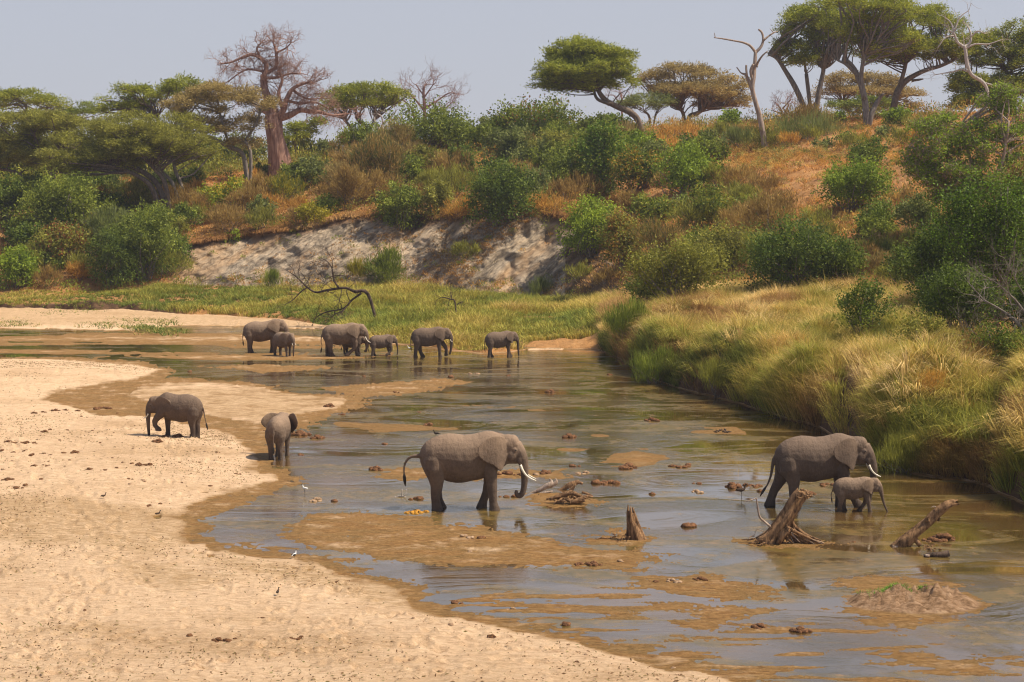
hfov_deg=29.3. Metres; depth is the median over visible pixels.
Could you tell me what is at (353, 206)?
rim scrub
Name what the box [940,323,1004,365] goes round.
bush
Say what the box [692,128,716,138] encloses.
bush
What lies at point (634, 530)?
tree stump
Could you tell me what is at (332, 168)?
bush
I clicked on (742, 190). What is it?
bush
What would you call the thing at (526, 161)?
bush
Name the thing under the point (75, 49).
sky
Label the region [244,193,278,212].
bush
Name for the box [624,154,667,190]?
bush
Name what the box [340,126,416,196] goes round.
bush
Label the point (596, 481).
dung pile
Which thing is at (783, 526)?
tree stump
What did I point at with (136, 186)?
bush
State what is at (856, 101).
scrub tree
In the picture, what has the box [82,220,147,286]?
bush
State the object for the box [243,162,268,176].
bush
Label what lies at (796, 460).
elephant
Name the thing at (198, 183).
dry shrub
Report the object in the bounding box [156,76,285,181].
acacia tree
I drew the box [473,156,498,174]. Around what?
bush
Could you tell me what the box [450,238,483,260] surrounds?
bush
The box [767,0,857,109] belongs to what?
acacia tree
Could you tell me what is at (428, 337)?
elephant
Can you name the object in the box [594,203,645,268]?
bush
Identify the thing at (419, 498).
dung pile
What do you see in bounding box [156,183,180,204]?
bush
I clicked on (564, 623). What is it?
dung pile
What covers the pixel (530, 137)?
bush
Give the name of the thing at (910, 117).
dry shrub
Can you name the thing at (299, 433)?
dung pile
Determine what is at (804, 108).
bush
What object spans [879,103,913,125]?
bush
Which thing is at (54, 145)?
bush
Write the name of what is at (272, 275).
bush
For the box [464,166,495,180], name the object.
bush
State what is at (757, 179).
dry shrub
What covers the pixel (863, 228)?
bush
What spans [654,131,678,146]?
dry shrub
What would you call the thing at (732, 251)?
bush
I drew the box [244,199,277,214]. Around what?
dry shrub
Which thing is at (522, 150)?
bush
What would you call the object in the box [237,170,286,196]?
bush
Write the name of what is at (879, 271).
bush
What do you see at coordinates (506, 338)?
elephant
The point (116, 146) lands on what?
acacia tree
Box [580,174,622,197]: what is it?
bush
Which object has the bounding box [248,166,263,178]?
bush
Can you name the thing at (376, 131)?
bush
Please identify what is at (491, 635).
dung pile
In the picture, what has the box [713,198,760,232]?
bush
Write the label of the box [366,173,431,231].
bush
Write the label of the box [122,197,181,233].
bush
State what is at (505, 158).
bush
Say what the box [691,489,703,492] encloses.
clod
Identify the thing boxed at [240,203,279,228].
bush
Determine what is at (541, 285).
bush
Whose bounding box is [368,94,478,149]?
bush
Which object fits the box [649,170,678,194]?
bush
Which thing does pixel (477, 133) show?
bush
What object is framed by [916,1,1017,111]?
dead snag
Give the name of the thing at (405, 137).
bush
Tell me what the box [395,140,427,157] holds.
bush
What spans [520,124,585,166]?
bush
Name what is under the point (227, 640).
dung pile
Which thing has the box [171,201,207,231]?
bush
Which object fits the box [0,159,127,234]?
bush
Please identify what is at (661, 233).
bush
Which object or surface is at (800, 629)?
dung pile
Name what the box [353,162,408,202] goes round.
bush
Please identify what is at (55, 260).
bush
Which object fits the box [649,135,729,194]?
bush
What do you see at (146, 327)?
sandbar weeds
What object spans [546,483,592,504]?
root clump
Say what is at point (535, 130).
bush
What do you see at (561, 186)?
dry shrub
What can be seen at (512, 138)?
bush
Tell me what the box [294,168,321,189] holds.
bush
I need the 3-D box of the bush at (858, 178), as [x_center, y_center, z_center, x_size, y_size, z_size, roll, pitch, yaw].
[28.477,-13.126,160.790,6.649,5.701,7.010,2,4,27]
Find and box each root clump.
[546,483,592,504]
[923,544,942,551]
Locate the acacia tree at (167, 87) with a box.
[92,70,205,168]
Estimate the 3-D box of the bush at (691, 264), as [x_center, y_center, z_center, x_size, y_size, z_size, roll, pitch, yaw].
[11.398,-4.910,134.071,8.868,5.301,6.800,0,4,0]
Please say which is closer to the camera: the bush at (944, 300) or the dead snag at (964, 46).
the bush at (944, 300)
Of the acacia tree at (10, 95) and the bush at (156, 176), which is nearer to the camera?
the bush at (156, 176)
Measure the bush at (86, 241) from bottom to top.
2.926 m
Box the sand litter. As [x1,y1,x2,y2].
[0,348,719,681]
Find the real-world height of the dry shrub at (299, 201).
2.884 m
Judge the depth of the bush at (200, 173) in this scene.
215.47 m
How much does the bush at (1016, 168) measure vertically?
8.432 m
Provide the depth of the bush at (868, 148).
176.30 m
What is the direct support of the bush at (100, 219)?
on the hillside
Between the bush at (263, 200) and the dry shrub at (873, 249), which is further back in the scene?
the bush at (263, 200)
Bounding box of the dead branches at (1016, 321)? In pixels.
[939,232,1023,367]
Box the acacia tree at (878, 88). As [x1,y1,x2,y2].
[805,68,931,116]
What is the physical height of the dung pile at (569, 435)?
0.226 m
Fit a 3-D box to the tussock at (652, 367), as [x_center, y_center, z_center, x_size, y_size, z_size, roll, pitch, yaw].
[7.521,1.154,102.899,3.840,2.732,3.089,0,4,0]
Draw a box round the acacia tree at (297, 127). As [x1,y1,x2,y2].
[283,114,329,152]
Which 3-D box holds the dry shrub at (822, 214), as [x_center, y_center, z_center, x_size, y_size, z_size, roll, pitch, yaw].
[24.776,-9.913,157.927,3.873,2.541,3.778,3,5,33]
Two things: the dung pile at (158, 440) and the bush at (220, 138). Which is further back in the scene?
the bush at (220, 138)
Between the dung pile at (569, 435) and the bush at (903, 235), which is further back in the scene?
the bush at (903, 235)
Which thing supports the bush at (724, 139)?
on the hillside
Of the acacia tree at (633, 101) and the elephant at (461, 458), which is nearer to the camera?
the elephant at (461, 458)
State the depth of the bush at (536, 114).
231.53 m
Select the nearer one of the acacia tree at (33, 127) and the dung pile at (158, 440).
the dung pile at (158, 440)
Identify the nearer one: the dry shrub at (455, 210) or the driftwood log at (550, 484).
the driftwood log at (550, 484)
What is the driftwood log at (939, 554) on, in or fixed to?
on the water
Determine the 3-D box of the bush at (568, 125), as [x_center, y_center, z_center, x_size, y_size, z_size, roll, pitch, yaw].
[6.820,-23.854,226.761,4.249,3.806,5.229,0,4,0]
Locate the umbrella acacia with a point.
(577, 64)
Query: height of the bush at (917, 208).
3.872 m
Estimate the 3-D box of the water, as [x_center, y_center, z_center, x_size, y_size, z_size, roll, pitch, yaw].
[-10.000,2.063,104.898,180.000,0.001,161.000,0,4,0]
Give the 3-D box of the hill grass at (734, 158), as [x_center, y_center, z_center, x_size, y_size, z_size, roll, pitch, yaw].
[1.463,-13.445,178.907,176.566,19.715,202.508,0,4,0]
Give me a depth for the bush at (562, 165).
198.87 m
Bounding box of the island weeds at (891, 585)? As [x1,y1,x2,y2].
[857,581,930,597]
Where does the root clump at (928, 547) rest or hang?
on the riverbed
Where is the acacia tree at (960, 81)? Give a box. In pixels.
[939,15,1023,110]
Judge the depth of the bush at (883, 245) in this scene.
138.35 m
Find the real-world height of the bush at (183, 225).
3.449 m
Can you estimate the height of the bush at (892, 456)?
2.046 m
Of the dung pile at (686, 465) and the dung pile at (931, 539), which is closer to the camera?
the dung pile at (931, 539)
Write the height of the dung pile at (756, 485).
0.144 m
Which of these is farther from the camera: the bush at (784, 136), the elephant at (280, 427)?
the bush at (784, 136)
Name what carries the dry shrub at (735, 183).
on the hillside
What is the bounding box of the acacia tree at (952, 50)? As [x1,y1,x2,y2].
[853,0,985,108]
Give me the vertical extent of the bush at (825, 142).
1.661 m
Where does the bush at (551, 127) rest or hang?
on the hillside
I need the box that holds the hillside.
[0,113,1023,500]
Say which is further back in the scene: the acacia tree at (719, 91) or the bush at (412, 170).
the acacia tree at (719, 91)
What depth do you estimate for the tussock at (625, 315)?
115.55 m
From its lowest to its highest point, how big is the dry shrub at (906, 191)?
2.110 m
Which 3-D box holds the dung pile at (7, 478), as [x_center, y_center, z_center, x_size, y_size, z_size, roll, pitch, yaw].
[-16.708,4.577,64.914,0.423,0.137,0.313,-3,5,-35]
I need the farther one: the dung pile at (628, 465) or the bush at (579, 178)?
the bush at (579, 178)
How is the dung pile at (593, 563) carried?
on the riverbed
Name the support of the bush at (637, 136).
on the hillside
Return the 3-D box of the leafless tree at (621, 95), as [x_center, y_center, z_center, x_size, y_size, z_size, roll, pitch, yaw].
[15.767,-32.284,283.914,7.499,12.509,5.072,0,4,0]
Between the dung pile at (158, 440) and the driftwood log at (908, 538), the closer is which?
the driftwood log at (908, 538)
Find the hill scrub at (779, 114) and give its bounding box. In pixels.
[0,97,1023,261]
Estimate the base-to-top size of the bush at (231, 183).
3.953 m
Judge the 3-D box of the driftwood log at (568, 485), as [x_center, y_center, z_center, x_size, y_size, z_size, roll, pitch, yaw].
[1.819,4.797,64.368,1.048,0.494,0.236,0,4,0]
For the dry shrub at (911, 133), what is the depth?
183.29 m
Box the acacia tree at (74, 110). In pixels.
[0,99,111,127]
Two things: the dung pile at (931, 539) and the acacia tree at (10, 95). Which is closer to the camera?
the dung pile at (931, 539)
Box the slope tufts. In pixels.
[710,110,990,238]
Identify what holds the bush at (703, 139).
on the hillside
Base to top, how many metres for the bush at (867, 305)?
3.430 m
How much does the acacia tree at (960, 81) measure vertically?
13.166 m
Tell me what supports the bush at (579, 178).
on the hillside
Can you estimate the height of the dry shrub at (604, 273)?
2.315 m
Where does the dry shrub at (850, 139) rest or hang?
on the hillside
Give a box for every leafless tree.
[394,56,470,126]
[604,83,642,117]
[769,90,798,117]
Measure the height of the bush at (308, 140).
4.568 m
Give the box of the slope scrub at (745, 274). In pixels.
[616,197,1021,289]
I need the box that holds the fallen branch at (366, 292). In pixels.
[274,233,376,327]
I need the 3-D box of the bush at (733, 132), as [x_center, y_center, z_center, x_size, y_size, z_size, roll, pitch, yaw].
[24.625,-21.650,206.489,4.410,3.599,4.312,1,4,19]
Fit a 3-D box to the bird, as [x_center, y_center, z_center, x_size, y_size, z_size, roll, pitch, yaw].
[7.338,4.780,62.442,0.458,0.497,0.127,0,4,0]
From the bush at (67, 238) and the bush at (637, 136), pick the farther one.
the bush at (637, 136)
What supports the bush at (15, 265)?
on the hillside
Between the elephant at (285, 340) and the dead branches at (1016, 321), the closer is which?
the dead branches at (1016, 321)
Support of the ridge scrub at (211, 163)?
on the hillside
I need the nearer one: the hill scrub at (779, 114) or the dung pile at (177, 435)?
the dung pile at (177, 435)
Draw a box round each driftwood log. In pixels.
[531,478,557,492]
[557,480,582,489]
[713,428,730,432]
[890,499,959,546]
[923,550,949,557]
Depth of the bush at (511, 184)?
188.36 m
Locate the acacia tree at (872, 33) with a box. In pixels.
[808,0,928,125]
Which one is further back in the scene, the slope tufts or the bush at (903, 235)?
the slope tufts
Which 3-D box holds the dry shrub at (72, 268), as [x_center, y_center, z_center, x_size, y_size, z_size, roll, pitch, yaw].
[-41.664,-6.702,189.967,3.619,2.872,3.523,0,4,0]
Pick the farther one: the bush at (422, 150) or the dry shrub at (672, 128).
the dry shrub at (672, 128)
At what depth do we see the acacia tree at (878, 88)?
272.13 m
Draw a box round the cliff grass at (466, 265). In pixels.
[225,211,624,296]
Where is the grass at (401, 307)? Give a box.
[0,277,611,350]
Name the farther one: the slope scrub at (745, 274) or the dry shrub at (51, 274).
the dry shrub at (51, 274)
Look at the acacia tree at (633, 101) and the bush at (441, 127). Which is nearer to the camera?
the bush at (441, 127)
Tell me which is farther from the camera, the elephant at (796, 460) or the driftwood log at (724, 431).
the driftwood log at (724, 431)
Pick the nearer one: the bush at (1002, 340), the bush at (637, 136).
the bush at (1002, 340)
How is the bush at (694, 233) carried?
on the hillside
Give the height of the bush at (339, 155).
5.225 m
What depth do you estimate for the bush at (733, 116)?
224.34 m
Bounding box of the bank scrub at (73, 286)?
[0,196,197,292]
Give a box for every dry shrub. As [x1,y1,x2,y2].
[30,262,67,287]
[65,261,97,281]
[177,176,212,190]
[188,200,217,224]
[202,199,245,222]
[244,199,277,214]
[249,190,283,209]
[279,193,318,214]
[310,180,337,200]
[405,181,425,195]
[439,193,477,220]
[527,183,572,218]
[542,174,595,202]
[563,258,594,282]
[586,265,623,287]
[605,185,643,215]
[653,116,705,137]
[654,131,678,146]
[710,161,761,189]
[719,177,763,202]
[746,171,790,192]
[795,204,837,226]
[821,219,845,233]
[835,129,882,149]
[849,230,901,254]
[853,239,880,276]
[887,186,919,204]
[901,110,934,124]
[904,122,924,139]
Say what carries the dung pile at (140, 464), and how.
on the riverbed
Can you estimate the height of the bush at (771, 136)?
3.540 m
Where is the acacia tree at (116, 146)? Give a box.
[29,108,211,211]
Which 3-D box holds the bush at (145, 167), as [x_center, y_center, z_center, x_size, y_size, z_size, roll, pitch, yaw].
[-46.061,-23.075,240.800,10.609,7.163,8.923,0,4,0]
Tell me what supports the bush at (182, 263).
on the hillside
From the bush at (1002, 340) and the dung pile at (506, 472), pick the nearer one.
the dung pile at (506, 472)
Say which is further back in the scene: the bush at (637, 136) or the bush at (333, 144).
the bush at (333, 144)
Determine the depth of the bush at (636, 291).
137.97 m
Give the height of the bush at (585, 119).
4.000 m
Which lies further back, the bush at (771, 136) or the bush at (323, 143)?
the bush at (323, 143)
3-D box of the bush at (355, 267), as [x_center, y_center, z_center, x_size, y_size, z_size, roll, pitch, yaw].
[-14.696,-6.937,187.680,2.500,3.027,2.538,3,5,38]
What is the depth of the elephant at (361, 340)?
122.37 m
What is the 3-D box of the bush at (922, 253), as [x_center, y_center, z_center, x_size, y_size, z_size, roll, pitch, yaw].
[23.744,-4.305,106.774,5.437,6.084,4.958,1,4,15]
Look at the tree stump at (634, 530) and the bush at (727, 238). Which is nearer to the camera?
the tree stump at (634, 530)
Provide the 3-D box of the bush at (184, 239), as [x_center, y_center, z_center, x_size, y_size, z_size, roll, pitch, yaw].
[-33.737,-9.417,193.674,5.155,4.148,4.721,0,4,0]
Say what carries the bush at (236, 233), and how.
on the hillside
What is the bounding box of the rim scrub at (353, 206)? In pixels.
[180,196,633,268]
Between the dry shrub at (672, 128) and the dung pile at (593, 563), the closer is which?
the dung pile at (593, 563)
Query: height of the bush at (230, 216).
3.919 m
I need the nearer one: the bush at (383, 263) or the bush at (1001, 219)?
the bush at (1001, 219)
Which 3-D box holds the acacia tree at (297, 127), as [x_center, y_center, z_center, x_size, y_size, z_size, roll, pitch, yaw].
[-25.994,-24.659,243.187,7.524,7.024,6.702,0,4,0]
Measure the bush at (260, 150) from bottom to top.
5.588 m
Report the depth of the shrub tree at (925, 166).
136.47 m
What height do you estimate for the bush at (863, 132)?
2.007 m
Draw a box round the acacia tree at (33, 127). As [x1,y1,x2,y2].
[0,107,91,180]
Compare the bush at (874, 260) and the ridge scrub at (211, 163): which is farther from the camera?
the ridge scrub at (211, 163)
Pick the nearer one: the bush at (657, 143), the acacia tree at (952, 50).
the bush at (657, 143)
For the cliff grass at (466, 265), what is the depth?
188.42 m
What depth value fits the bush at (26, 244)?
193.71 m
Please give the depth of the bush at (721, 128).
213.40 m
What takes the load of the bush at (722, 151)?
on the hillside
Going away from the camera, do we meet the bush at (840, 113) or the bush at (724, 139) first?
the bush at (724, 139)
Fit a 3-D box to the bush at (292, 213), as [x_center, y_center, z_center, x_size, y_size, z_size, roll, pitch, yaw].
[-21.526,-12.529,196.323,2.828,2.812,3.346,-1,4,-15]
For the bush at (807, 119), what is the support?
on the hillside
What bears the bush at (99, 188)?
on the hillside
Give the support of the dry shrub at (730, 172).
on the hillside
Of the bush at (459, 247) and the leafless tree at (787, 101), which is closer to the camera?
the bush at (459, 247)
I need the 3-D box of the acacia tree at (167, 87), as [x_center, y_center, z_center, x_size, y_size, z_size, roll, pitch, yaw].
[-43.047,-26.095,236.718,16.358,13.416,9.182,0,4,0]
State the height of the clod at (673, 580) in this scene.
0.112 m
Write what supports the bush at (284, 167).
on the hillside
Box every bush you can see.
[0,127,48,175]
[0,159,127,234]
[0,171,33,221]
[0,214,32,241]
[0,217,45,250]
[0,241,42,289]
[4,240,47,267]
[15,171,56,190]
[17,132,91,173]
[25,234,64,253]
[28,217,92,267]
[30,249,65,275]
[51,170,122,193]
[65,249,101,272]
[69,205,108,235]
[73,232,100,254]
[77,202,135,250]
[79,183,116,200]
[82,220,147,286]
[89,187,130,214]
[95,174,129,192]
[104,201,189,281]
[106,174,158,209]
[113,157,163,176]
[117,199,134,213]
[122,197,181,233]
[146,169,175,189]
[146,247,197,277]
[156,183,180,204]
[162,225,194,262]
[166,164,208,187]
[166,212,192,232]
[167,182,214,209]
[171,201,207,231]
[193,132,232,167]
[194,182,234,208]
[205,202,252,231]
[212,174,254,205]
[215,129,267,168]
[220,182,267,211]
[227,228,241,241]
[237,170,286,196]
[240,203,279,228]
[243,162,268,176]
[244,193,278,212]
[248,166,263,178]
[261,266,285,287]
[264,169,311,201]
[277,159,301,179]
[284,203,307,223]
[285,153,331,184]
[287,138,319,156]
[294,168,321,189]
[294,199,332,224]
[309,192,343,212]
[314,138,338,157]
[318,158,354,183]
[326,139,371,170]
[327,161,378,210]
[328,134,352,152]
[332,118,383,149]
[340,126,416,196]
[344,256,369,277]
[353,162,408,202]
[359,242,408,284]
[362,122,409,150]
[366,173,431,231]
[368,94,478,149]
[372,114,423,148]
[390,152,426,184]
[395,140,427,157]
[406,143,442,170]
[414,168,439,189]
[417,176,454,215]
[418,161,478,197]
[422,147,477,183]
[439,141,478,183]
[450,119,475,145]
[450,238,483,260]
[456,154,556,227]
[461,120,504,153]
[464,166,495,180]
[467,112,509,128]
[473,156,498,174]
[479,120,537,159]
[480,91,589,128]
[492,156,541,180]
[495,154,513,165]
[501,117,544,136]
[505,131,546,152]
[506,131,558,167]
[519,163,554,195]
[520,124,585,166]
[522,274,554,295]
[525,137,579,168]
[533,118,587,141]
[534,120,557,132]
[537,148,593,194]
[550,192,633,260]
[558,119,586,131]
[561,107,644,196]
[563,168,612,199]
[578,114,599,132]
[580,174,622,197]
[586,111,624,130]
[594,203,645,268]
[595,112,637,130]
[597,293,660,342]
[606,141,664,191]
[612,117,647,139]
[614,232,739,298]
[615,189,642,214]
[617,128,666,152]
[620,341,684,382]
[622,277,663,303]
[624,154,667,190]
[625,214,694,259]
[626,189,681,225]
[638,137,670,162]
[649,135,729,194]
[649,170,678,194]
[663,125,725,160]
[666,194,696,210]
[668,191,725,231]
[677,179,744,228]
[681,223,717,243]
[689,218,757,271]
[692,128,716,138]
[692,354,732,397]
[699,127,736,146]
[700,117,739,137]
[700,157,731,187]
[701,141,731,162]
[706,241,747,273]
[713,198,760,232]
[714,107,747,125]
[725,120,759,147]
[726,183,762,205]
[731,206,850,289]
[732,191,774,223]
[733,182,807,233]
[735,227,783,264]
[739,122,758,132]
[741,121,790,147]
[754,104,850,138]
[776,129,801,145]
[777,95,834,125]
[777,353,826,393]
[798,121,824,140]
[798,221,838,243]
[803,230,872,283]
[810,134,835,147]
[811,146,898,212]
[829,109,846,122]
[829,272,905,335]
[831,130,852,142]
[844,135,891,170]
[849,212,899,242]
[852,127,871,137]
[853,194,901,229]
[863,248,896,273]
[866,240,895,260]
[866,263,899,282]
[873,426,933,474]
[874,123,898,136]
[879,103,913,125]
[880,237,923,286]
[882,227,908,242]
[884,125,920,145]
[885,307,948,342]
[889,225,919,252]
[892,189,942,233]
[896,207,986,291]
[900,263,985,317]
[914,251,1008,334]
[915,159,1023,327]
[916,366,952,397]
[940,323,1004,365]
[960,312,1023,367]
[968,151,1023,307]
[988,268,1023,331]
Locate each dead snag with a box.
[369,105,399,129]
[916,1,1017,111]
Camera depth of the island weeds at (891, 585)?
46.45 m
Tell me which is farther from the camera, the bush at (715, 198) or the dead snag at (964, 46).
the dead snag at (964, 46)
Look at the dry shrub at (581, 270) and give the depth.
178.00 m
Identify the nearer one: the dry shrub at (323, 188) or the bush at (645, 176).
the bush at (645, 176)
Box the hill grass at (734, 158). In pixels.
[0,110,1023,294]
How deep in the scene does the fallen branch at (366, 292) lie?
148.01 m
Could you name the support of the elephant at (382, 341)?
on the riverbed
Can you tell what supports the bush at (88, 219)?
on the hillside
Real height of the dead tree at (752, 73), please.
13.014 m
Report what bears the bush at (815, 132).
on the hillside
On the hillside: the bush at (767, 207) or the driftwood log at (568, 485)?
the bush at (767, 207)
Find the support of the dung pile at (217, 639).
on the riverbed
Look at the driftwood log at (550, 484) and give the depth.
63.72 m
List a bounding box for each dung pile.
[1,477,13,480]
[93,406,112,409]
[135,462,152,465]
[151,438,162,442]
[172,433,183,437]
[211,637,222,641]
[222,638,231,641]
[289,635,303,639]
[291,430,311,435]
[310,434,324,438]
[323,403,334,407]
[369,465,382,470]
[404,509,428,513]
[408,496,423,499]
[451,600,463,603]
[487,634,495,637]
[497,470,512,474]
[539,470,551,473]
[545,389,554,392]
[562,433,576,437]
[562,621,570,625]
[574,562,583,565]
[584,560,602,565]
[591,479,600,483]
[600,480,607,484]
[618,462,636,468]
[644,417,659,421]
[668,463,690,467]
[680,522,696,527]
[692,576,707,580]
[725,482,741,488]
[743,483,762,487]
[751,623,766,628]
[789,626,812,632]
[820,483,833,486]
[921,537,942,541]
[932,533,954,541]
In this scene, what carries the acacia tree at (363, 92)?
on the hillside
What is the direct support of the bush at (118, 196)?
on the hillside
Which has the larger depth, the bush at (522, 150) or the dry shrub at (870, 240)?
the bush at (522, 150)
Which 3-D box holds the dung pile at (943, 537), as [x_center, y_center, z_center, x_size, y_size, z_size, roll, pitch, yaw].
[12.094,5.484,54.963,0.656,0.258,0.774,-2,5,-29]
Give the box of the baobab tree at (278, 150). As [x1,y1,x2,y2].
[204,22,368,176]
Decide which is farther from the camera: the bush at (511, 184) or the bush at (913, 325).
the bush at (511, 184)
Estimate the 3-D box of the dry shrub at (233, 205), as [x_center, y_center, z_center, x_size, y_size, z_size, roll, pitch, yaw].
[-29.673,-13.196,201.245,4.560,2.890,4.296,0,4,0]
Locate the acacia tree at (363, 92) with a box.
[305,78,414,132]
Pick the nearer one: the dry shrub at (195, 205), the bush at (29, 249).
the bush at (29, 249)
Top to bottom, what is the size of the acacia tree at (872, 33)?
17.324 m
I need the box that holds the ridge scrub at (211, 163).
[0,129,342,182]
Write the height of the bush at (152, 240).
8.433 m
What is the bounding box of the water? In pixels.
[0,323,1023,681]
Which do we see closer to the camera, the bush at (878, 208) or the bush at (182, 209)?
the bush at (878, 208)
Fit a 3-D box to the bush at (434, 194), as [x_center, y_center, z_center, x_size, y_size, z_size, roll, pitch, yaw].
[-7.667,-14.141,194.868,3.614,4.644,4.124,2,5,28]
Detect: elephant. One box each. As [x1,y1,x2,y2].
[143,392,207,437]
[242,319,288,352]
[261,412,297,459]
[272,332,295,356]
[320,323,370,356]
[341,336,365,354]
[368,334,397,355]
[403,431,535,510]
[410,326,452,356]
[484,330,518,356]
[760,433,880,507]
[831,477,887,511]
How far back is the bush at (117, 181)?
217.44 m
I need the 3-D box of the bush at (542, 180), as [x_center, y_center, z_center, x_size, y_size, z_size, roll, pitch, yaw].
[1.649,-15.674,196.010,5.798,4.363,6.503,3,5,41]
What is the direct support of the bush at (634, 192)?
on the hillside
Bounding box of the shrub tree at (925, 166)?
[890,76,1023,206]
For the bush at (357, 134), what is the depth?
228.49 m
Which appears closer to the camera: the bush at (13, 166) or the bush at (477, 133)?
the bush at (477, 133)
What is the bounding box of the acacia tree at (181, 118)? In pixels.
[150,110,226,203]
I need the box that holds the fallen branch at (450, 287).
[432,279,465,312]
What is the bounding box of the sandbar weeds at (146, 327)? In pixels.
[0,307,190,336]
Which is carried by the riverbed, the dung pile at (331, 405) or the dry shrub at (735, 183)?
the dung pile at (331, 405)
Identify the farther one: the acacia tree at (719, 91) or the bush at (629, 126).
the acacia tree at (719, 91)
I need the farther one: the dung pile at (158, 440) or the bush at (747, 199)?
the bush at (747, 199)
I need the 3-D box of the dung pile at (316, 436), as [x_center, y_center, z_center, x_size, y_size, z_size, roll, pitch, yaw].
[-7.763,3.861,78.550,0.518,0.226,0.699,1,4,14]
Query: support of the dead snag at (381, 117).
on the hillside
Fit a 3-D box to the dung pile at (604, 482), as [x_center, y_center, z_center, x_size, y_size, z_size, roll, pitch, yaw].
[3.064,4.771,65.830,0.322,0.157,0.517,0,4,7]
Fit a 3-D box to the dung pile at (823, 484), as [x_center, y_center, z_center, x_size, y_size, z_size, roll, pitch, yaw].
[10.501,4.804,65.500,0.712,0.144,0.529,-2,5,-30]
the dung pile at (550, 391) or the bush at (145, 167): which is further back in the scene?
the bush at (145, 167)
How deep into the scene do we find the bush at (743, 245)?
152.04 m
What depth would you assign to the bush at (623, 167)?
195.24 m
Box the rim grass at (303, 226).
[185,204,632,269]
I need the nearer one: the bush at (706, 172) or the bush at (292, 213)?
the bush at (706, 172)
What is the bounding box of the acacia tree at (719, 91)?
[633,60,752,122]
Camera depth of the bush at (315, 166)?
211.92 m
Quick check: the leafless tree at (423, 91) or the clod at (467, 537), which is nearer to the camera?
the clod at (467, 537)
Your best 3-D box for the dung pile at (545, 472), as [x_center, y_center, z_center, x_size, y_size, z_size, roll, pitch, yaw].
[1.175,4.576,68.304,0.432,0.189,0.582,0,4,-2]
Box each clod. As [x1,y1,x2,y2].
[309,497,321,501]
[460,534,474,538]
[666,578,681,582]
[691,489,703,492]
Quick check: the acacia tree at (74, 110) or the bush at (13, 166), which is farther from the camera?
the acacia tree at (74, 110)
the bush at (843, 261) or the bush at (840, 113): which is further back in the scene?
the bush at (840, 113)
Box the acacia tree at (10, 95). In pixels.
[0,85,77,112]
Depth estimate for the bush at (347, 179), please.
198.45 m
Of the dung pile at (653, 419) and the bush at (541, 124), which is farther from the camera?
the bush at (541, 124)
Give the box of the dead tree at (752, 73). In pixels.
[714,29,777,146]
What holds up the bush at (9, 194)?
on the hillside
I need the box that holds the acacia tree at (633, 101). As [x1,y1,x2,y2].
[613,89,679,126]
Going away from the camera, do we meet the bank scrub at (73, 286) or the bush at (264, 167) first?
the bank scrub at (73, 286)
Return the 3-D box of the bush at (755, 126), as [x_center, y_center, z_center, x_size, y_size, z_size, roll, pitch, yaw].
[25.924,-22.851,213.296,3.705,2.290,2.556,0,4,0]
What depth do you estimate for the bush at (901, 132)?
184.35 m
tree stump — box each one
[596,505,646,541]
[741,488,833,545]
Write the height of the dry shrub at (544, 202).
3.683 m
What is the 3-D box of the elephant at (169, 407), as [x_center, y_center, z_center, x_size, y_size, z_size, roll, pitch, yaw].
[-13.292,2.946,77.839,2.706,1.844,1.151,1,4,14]
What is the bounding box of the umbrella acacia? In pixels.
[522,31,645,131]
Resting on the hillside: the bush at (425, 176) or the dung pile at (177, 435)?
the bush at (425, 176)
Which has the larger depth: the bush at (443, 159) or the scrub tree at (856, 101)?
the scrub tree at (856, 101)
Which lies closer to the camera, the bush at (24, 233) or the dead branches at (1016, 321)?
the dead branches at (1016, 321)
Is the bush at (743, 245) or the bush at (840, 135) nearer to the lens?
the bush at (743, 245)
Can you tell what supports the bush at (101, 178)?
on the hillside
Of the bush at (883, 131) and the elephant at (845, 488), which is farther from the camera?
the bush at (883, 131)
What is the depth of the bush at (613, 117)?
226.34 m
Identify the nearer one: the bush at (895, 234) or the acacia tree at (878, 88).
the bush at (895, 234)
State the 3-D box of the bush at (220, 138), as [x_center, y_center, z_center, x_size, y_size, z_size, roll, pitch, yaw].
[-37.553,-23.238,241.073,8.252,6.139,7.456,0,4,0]
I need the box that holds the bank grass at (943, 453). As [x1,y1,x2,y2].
[590,273,1023,500]
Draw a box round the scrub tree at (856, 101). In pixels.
[820,90,901,114]
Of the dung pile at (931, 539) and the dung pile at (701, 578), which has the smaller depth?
the dung pile at (701, 578)
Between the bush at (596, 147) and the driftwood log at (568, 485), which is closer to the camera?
the driftwood log at (568, 485)
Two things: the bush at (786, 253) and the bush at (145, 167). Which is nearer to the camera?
the bush at (786, 253)
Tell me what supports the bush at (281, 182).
on the hillside
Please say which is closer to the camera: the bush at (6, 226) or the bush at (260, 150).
the bush at (6, 226)
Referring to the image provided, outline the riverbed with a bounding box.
[0,307,1023,681]
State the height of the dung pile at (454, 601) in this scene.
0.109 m
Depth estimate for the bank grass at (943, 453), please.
85.54 m
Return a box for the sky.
[0,0,1023,160]

